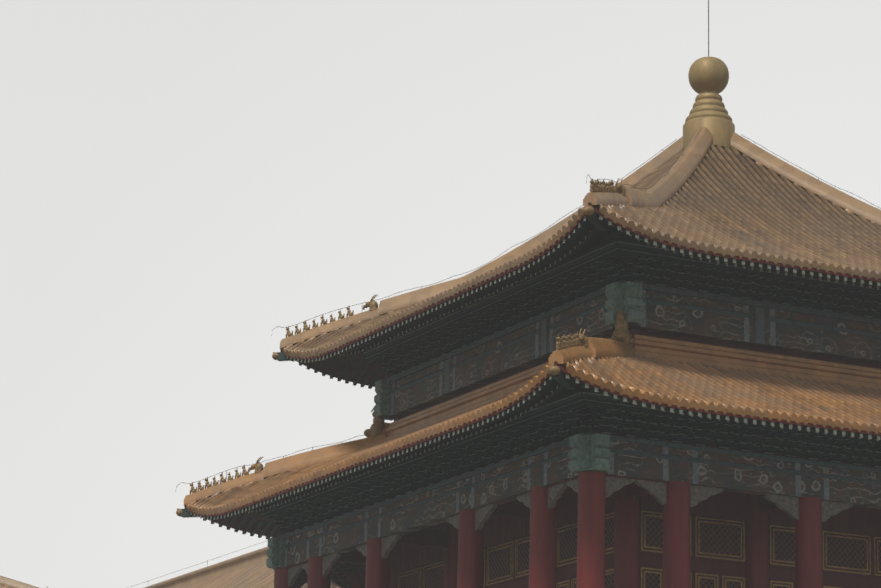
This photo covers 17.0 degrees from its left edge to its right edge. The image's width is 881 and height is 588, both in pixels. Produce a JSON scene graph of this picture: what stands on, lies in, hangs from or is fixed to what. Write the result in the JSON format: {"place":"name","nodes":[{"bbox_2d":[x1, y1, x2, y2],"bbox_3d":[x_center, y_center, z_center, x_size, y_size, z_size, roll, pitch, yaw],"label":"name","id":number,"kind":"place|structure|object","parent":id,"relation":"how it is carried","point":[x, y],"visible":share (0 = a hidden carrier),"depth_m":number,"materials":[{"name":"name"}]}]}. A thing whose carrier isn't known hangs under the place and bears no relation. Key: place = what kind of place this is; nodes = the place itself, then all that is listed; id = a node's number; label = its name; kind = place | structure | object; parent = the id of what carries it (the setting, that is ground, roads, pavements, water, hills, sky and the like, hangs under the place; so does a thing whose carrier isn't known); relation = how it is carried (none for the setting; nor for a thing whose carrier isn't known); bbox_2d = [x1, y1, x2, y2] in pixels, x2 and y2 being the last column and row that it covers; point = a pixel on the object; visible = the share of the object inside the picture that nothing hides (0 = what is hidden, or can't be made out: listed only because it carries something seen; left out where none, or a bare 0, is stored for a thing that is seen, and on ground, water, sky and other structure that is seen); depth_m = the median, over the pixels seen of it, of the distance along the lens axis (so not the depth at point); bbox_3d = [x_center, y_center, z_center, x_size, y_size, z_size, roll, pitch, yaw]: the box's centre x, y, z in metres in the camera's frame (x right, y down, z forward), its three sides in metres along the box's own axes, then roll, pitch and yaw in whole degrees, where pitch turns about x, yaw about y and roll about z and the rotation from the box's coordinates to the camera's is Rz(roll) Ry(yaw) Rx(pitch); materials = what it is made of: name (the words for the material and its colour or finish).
{"place":"outdoors","nodes":[
{"label":"outdoors","id":0,"kind":"place"},
{"bbox_2d":[182,561,338,587],"bbox_3d":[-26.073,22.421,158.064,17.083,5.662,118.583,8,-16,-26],"label":"gallery roof","id":1,"kind":"structure","parent":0,"point":[257,575],"depth_m":121.44,"materials":[{"name":"brown tile"}]},
{"bbox_2d":[0,0,880,587],"label":"sky","id":2,"kind":"structure","parent":0,"point":[183,183],"materials":[{"name":"white"}]},
{"bbox_3d":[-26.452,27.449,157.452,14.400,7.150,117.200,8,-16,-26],"label":"gallery","id":3,"kind":"object","parent":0,"visible":0},
{"bbox_2d":[134,541,306,587],"bbox_3d":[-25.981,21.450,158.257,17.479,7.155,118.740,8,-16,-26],"label":"gallery ridges","id":4,"kind":"object","parent":3,"relation":"on","point":[224,567],"visible":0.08,"depth_m":127.29,"materials":[{"name":"tile"}]},
{"label":"ground","id":5,"kind":"structure","parent":0,"visible":0},
{"bbox_3d":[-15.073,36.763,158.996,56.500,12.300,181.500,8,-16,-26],"label":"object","id":6,"kind":"object","parent":5,"relation":"on","visible":0},
{"bbox_2d":[0,576,47,587],"bbox_3d":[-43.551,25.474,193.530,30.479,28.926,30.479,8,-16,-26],"label":"roof","id":7,"kind":"structure","parent":6,"relation":"on","point":[5,582],"depth_m":189.65,"materials":[{"name":"tile"}]},
{"bbox_2d":[260,233,880,587],"bbox_3d":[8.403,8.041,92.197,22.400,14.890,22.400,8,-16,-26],"label":"pavilion body","id":8,"kind":"structure","parent":6,"relation":"on","point":[580,485],"depth_m":84.59,"materials":[{"name":"red paint"}]},
{"bbox_2d":[184,354,880,538],"bbox_3d":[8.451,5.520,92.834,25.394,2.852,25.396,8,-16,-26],"label":"roof","id":9,"kind":"structure","parent":8,"relation":"on","point":[789,402],"depth_m":81.87,"materials":[{"name":"tile"}]},
{"bbox_2d":[175,329,634,517],"bbox_3d":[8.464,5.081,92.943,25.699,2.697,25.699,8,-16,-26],"label":"pavilion hip ridges","id":10,"kind":"object","parent":9,"relation":"on","point":[577,346],"visible":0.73,"depth_m":96.53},
{"bbox_2d":[364,308,880,440],"bbox_3d":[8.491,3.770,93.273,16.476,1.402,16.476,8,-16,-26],"label":"roof ridge","id":11,"kind":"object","parent":9,"relation":"on","point":[650,347],"visible":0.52,"depth_m":85.99,"materials":[{"name":"brown tile"}]},
{"bbox_2d":[280,144,880,388],"bbox_3d":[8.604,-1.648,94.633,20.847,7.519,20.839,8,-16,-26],"label":"roof","id":12,"kind":"structure","parent":8,"relation":"on","point":[732,206],"depth_m":88.64,"materials":[{"name":"tile"}]},
{"bbox_2d":[271,127,880,360],"bbox_3d":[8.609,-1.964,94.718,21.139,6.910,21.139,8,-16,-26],"label":"pavilion upper roof hip ridges","id":13,"kind":"object","parent":12,"relation":"on","point":[669,183],"visible":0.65,"depth_m":94.37,"materials":[{"name":"tile"}]},
{"bbox_2d":[683,0,734,149],"bbox_3d":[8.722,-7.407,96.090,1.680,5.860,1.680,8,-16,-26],"label":"roof finial","id":14,"kind":"object","parent":12,"relation":"on","point":[708,76],"visible":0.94,"depth_m":95.35,"materials":[{"name":"brown metal"}]}
]}

